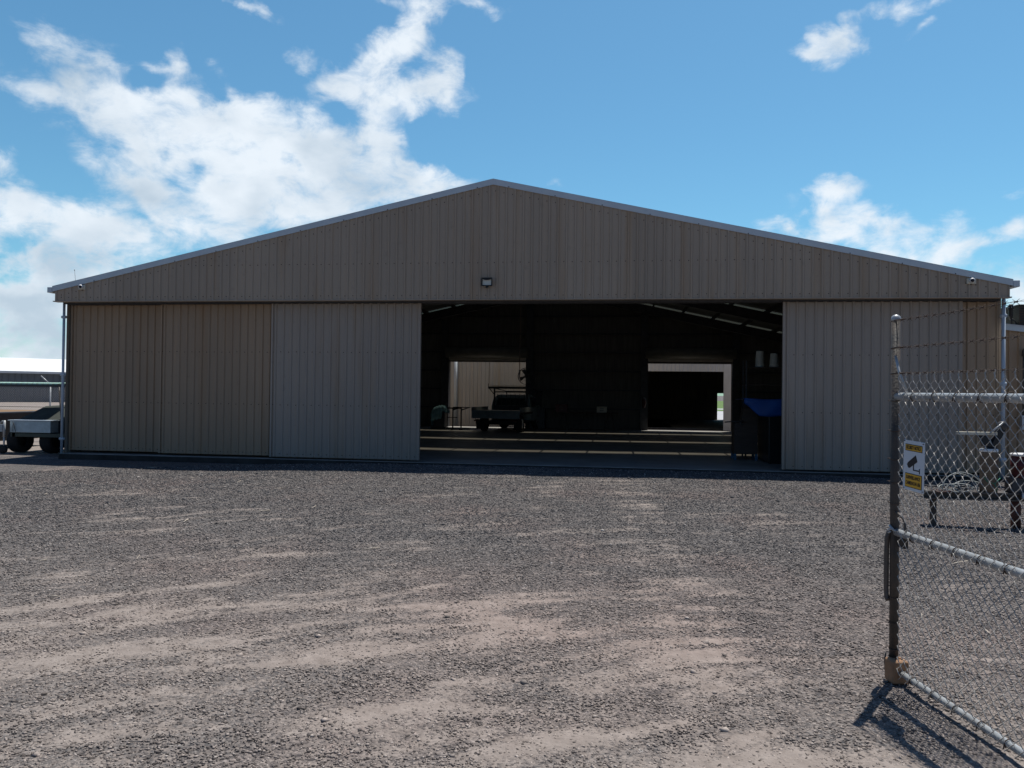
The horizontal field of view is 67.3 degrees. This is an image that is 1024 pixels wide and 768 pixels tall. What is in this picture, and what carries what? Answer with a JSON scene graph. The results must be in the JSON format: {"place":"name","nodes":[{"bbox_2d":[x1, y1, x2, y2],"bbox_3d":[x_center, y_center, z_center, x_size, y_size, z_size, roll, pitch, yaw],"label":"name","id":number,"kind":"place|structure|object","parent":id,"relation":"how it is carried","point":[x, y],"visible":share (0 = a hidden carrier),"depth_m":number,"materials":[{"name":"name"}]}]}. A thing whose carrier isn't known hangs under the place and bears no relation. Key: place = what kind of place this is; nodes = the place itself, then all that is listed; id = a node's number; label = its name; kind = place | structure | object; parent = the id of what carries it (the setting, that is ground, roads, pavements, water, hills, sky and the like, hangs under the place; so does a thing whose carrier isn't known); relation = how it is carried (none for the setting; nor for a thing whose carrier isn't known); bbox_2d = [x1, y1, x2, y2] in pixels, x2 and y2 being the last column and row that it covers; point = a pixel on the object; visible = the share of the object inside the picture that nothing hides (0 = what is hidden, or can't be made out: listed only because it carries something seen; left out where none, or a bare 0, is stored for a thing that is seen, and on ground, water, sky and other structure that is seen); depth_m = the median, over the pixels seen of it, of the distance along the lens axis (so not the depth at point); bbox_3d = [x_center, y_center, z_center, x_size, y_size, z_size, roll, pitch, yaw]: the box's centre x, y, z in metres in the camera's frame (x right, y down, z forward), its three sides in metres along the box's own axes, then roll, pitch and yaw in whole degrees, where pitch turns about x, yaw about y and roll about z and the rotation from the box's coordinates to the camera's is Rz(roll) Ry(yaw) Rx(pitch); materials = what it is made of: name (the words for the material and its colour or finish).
{"place":"outdoors","nodes":[
{"label":"outdoors","id":0,"kind":"place"},
{"bbox_2d":[0,410,39,440],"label":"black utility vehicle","id":1,"kind":"object","parent":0,"point":[6,415],"visible":0.19,"depth_m":21.19,"materials":[{"name":"metal"}]},
{"bbox_2d":[0,396,1023,767],"bbox_3d":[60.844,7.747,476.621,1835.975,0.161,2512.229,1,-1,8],"label":"ground","id":2,"kind":"structure","parent":0,"point":[36,458],"depth_m":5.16,"materials":[{"name":"grey gravel"}]},
{"bbox_2d":[0,405,64,453],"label":"box trailer","id":3,"kind":"object","parent":2,"relation":"on","point":[44,424],"visible":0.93,"depth_m":19.58,"materials":[{"name":"metal"}]},
{"bbox_2d":[0,375,64,409],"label":"chain link fence","id":4,"kind":"object","parent":2,"relation":"on","point":[50,398],"visible":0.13,"depth_m":26.66,"materials":[{"name":"metal"}]},
{"bbox_2d":[0,358,65,401],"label":"shed","id":5,"kind":"structure","parent":2,"relation":"on","point":[24,370],"depth_m":85.96,"materials":[{"name":"white metal"}]},
{"bbox_2d":[0,382,65,440],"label":"shelter","id":6,"kind":"object","parent":2,"relation":"on","point":[38,384],"visible":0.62,"depth_m":19.90,"materials":[{"name":"metal"}]},
{"bbox_2d":[21,467,989,634],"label":"ground litter","id":7,"kind":"object","parent":2,"relation":"on","point":[369,548],"visible":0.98,"depth_m":7.76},
{"bbox_2d":[47,179,1019,481],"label":"hangar","id":8,"kind":"structure","parent":2,"relation":"on","point":[351,337],"depth_m":17.62,"materials":[{"name":"metal"}]},
{"bbox_2d":[78,284,85,290],"bbox_3d":[-10.197,-2.286,18.205,0.170,0.139,0.145,1,-1,8],"label":"security camera","id":9,"kind":"object","parent":8,"relation":"attached to","point":[81,287],"visible":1,"depth_m":18.21,"materials":[{"name":"white plastic"}]},
{"bbox_2d":[69,305,160,451],"bbox_3d":[-9.550,-0.168,18.746,2.604,3.600,0.083,1,-1,8],"label":"sliding door","id":10,"kind":"structure","parent":8,"relation":"in","point":[115,350],"depth_m":18.75,"materials":[{"name":"metal"}]},
{"bbox_2d":[158,304,271,455],"bbox_3d":[-7.006,-0.136,18.277,2.894,3.610,0.083,1,-1,8],"label":"sliding door","id":11,"kind":"structure","parent":8,"relation":"in","point":[215,359],"depth_m":18.27,"materials":[{"name":"metal"}]},
{"bbox_2d":[269,303,421,459],"bbox_3d":[-3.852,-0.099,17.724,3.574,3.620,0.083,1,-1,8],"label":"sliding door","id":12,"kind":"structure","parent":8,"relation":"in","point":[345,379],"depth_m":17.70,"materials":[{"name":"metal"}]},
{"bbox_2d":[430,405,449,429],"bbox_3d":[-3.067,1.409,32.850,0.716,1.042,0.676,1,-1,8],"label":"draped machine","id":13,"kind":"object","parent":8,"relation":"on","point":[439,413],"visible":0.99,"depth_m":32.59,"materials":[{"name":"fabric"}]},
{"bbox_2d":[446,407,470,429],"bbox_3d":[-2.282,1.456,32.743,1.040,0.965,0.600,1,-1,8],"label":"steel trestle","id":14,"kind":"object","parent":8,"relation":"on","point":[453,417],"visible":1,"depth_m":32.70,"materials":[{"name":"black metal"}]},
{"bbox_2d":[481,277,491,287],"bbox_3d":[-0.549,-2.221,16.872,0.230,0.215,0.100,1,-1,8],"label":"floodlight","id":15,"kind":"object","parent":8,"relation":"attached to","point":[486,282],"visible":1,"depth_m":16.86,"materials":[{"name":"black plastic"}]},
{"bbox_2d":[445,347,527,426],"bbox_3d":[-1.158,0.150,35.215,3.810,3.660,0.690,1,-1,8],"label":"roller door","id":16,"kind":"structure","parent":8,"relation":"in","point":[454,353],"depth_m":35.05,"materials":[{"name":"metal"}]},
{"bbox_2d":[471,383,541,431],"bbox_3d":[0.014,0.982,33.044,2.060,1.983,4.900,1,-1,16],"label":"utility truck","id":17,"kind":"object","parent":8,"relation":"on","point":[515,410],"visible":0.94,"depth_m":32.56,"materials":[{"name":"metal"}]},
{"bbox_2d":[519,304,520,376],"bbox_3d":[0.248,-2.251,22.351,0.048,4.107,0.048,1,-1,-15],"label":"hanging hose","id":18,"kind":"object","parent":8,"relation":"hanging from","point":[520,335],"visible":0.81,"depth_m":22.33,"materials":[{"name":"rubber"}]},
{"bbox_2d":[518,368,534,384],"bbox_3d":[0.650,-0.352,34.842,0.768,0.769,0.273,1,-1,8],"label":"wall fan","id":19,"kind":"object","parent":8,"relation":"attached to","point":[525,375],"depth_m":34.82,"materials":[{"name":"metal"}]},
{"bbox_2d":[529,407,545,428],"bbox_3d":[1.137,1.523,34.283,0.720,0.950,0.640,1,-1,8],"label":"steel drawer cabinet","id":20,"kind":"object","parent":8,"relation":"on","point":[541,421],"visible":0.62,"depth_m":33.97,"materials":[{"name":"metal"}]},
{"bbox_2d":[646,348,736,431],"bbox_3d":[7.858,0.247,33.981,3.890,3.660,0.690,1,-1,8],"label":"roller door","id":21,"kind":"structure","parent":8,"relation":"in","point":[652,354],"depth_m":33.79,"materials":[{"name":"metal"}]},
{"bbox_2d":[725,407,757,459],"bbox_3d":[5.713,1.237,19.319,0.802,1.300,0.538,1,-1,8],"label":"timber bin","id":22,"kind":"object","parent":8,"relation":"on","point":[744,436],"visible":0.95,"depth_m":19.09,"materials":[{"name":"brown wood"}]},
{"bbox_2d":[735,398,781,463],"bbox_3d":[6.562,1.121,18.684,2.032,1.537,1.468,1,-1,8],"label":"tarp covered hopper","id":23,"kind":"object","parent":8,"relation":"on","point":[768,412],"visible":0.42,"depth_m":18.07,"materials":[{"name":"blue fabric"}]},
{"bbox_2d":[741,361,781,457],"bbox_3d":[6.640,0.656,20.026,1.190,2.500,0.540,1,-1,8],"label":"storage shelf","id":24,"kind":"object","parent":8,"relation":"on","point":[745,368],"visible":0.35,"depth_m":19.88,"materials":[{"name":"metal"}]},
{"bbox_2d":[755,351,763,366],"bbox_3d":[6.446,-0.648,20.019,0.236,0.420,0.232,1,-1,8],"label":"plastic drum","id":25,"kind":"object","parent":24,"relation":"on","point":[759,360],"visible":0.96,"depth_m":19.93,"materials":[{"name":"white plastic"}]},
{"bbox_2d":[769,353,778,366],"bbox_3d":[6.802,-0.614,19.970,0.236,0.360,0.232,1,-1,8],"label":"plastic drum","id":26,"kind":"object","parent":24,"relation":"on","point":[773,359],"visible":0.97,"depth_m":19.88,"materials":[{"name":"white plastic"}]},
{"bbox_2d":[781,301,962,472],"bbox_3d":[7.532,0.024,16.166,3.574,3.620,0.083,1,-1,8],"label":"sliding door","id":27,"kind":"structure","parent":8,"relation":"in","point":[836,415],"depth_m":16.18,"materials":[{"name":"metal"}]},
{"bbox_2d":[966,278,975,284],"bbox_3d":[9.290,-2.076,15.538,0.170,0.139,0.145,1,-1,8],"label":"security camera","id":28,"kind":"object","parent":8,"relation":"attached to","point":[970,281],"visible":1,"depth_m":15.55,"materials":[{"name":"white plastic"}]},
{"bbox_2d":[962,301,1000,473],"bbox_3d":[9.656,0.043,16.017,0.924,3.610,0.083,1,-1,8],"label":"sliding door","id":29,"kind":"structure","parent":8,"relation":"in","point":[982,323],"depth_m":15.99,"materials":[{"name":"metal"}]},
{"bbox_2d":[450,362,730,430],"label":"hangar","id":30,"kind":"structure","parent":2,"relation":"on","point":[682,396],"depth_m":37.87,"materials":[{"name":"beige metal"}]},
{"bbox_2d":[921,489,1023,527],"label":"steel work stand","id":31,"kind":"object","parent":2,"relation":"on","point":[1015,502],"visible":0.71,"depth_m":9.59,"materials":[{"name":"grey metal"}]},
{"bbox_2d":[924,482,977,489],"bbox_3d":[5.527,1.293,9.693,0.660,0.085,0.121,1,-1,6],"label":"scrap pile","id":32,"kind":"object","parent":31,"relation":"on","point":[958,487],"visible":0.77,"depth_m":9.68,"materials":[{"name":"metal"}]},
{"bbox_2d":[939,472,981,491],"bbox_3d":[5.651,1.233,9.649,0.589,0.261,0.169,1,-1,-1],"label":"coiled hose","id":33,"kind":"object","parent":31,"relation":"on","point":[953,484],"visible":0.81,"depth_m":9.64,"materials":[{"name":"grey rubber"}]},
{"bbox_2d":[979,448,997,492],"bbox_3d":[5.958,1.077,9.616,0.206,0.537,0.204,1,-1,8],"label":"timber chopping post","id":34,"kind":"object","parent":31,"relation":"on","point":[990,462],"visible":0.77,"depth_m":9.54,"materials":[{"name":"brown wood"}]},
{"bbox_2d":[956,421,1007,448],"bbox_3d":[5.883,0.634,9.622,0.580,0.344,0.121,1,-1,8],"label":"bench vice","id":35,"kind":"object","parent":34,"relation":"on","point":[985,440],"visible":0.79,"depth_m":9.58,"materials":[{"name":"metal"}]},
{"bbox_2d":[1004,453,1023,492],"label":"red drum","id":36,"kind":"object","parent":31,"relation":"on","point":[1015,472],"visible":0.77,"depth_m":9.49,"materials":[{"name":"paint"}]},
{"bbox_2d":[999,324,1023,475],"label":"lean to","id":37,"kind":"object","parent":2,"relation":"on","point":[1013,356],"visible":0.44,"depth_m":16.34,"materials":[{"name":"beige metal"}]},
{"bbox_2d":[1006,304,1023,324],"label":"evaporative cooler","id":38,"kind":"object","parent":37,"relation":"on","point":[1018,314],"visible":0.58,"depth_m":16.52,"materials":[{"name":"metal"}]},
{"bbox_2d":[1020,349,1023,429],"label":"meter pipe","id":39,"kind":"object","parent":37,"relation":"attached to","point":[1021,418],"visible":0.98,"depth_m":16.23,"materials":[{"name":"grey metal"}]},
{"bbox_2d":[0,0,1023,395],"label":"sky","id":40,"kind":"structure","parent":0,"point":[133,132],"materials":[{"name":"blue"}]},
{"bbox_2d":[597,406,606,412],"bbox_3d":[3.912,1.113,33.505,0.460,0.260,0.440,1,-1,8],"label":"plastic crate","id":41,"kind":"object","parent":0,"point":[600,409],"visible":1,"depth_m":33.32,"materials":[{"name":"grey plastic"}]},
{"bbox_2d":[717,401,722,410],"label":"grass field","id":42,"kind":"structure","parent":0,"point":[719,404],"depth_m":118.32,"materials":[{"name":"green plant"}]},
{"bbox_2d":[717,411,722,419],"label":"apron","id":43,"kind":"object","parent":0,"point":[719,415],"depth_m":60.36,"materials":[{"name":"concrete"}]},
{"bbox_2d":[1007,304,1016,324],"bbox_3d":[10.769,-1.462,16.517,0.325,0.501,0.139,1,-1,-32],"label":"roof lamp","id":44,"kind":"object","parent":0,"point":[1010,308],"visible":0.99,"depth_m":16.45,"materials":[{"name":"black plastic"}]},
{"bbox_3d":[2.360,0.615,0.955,0.120,2.250,0.100,1,-1,8],"label":"gate post","id":45,"kind":"object","parent":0,"visible":0},
{"bbox_2d":[884,299,1023,757],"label":"chain link gate","id":46,"kind":"structure","parent":45,"relation":"attached to","point":[896,667],"depth_m":3.86,"materials":[{"name":"metal"}]},
{"bbox_2d":[903,439,924,493],"bbox_3d":[2.142,0.438,4.105,0.015,0.268,0.192,1,1,-3],"label":"security sign","id":47,"kind":"object","parent":46,"relation":"attached to","point":[913,465],"visible":1,"depth_m":4.10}
]}

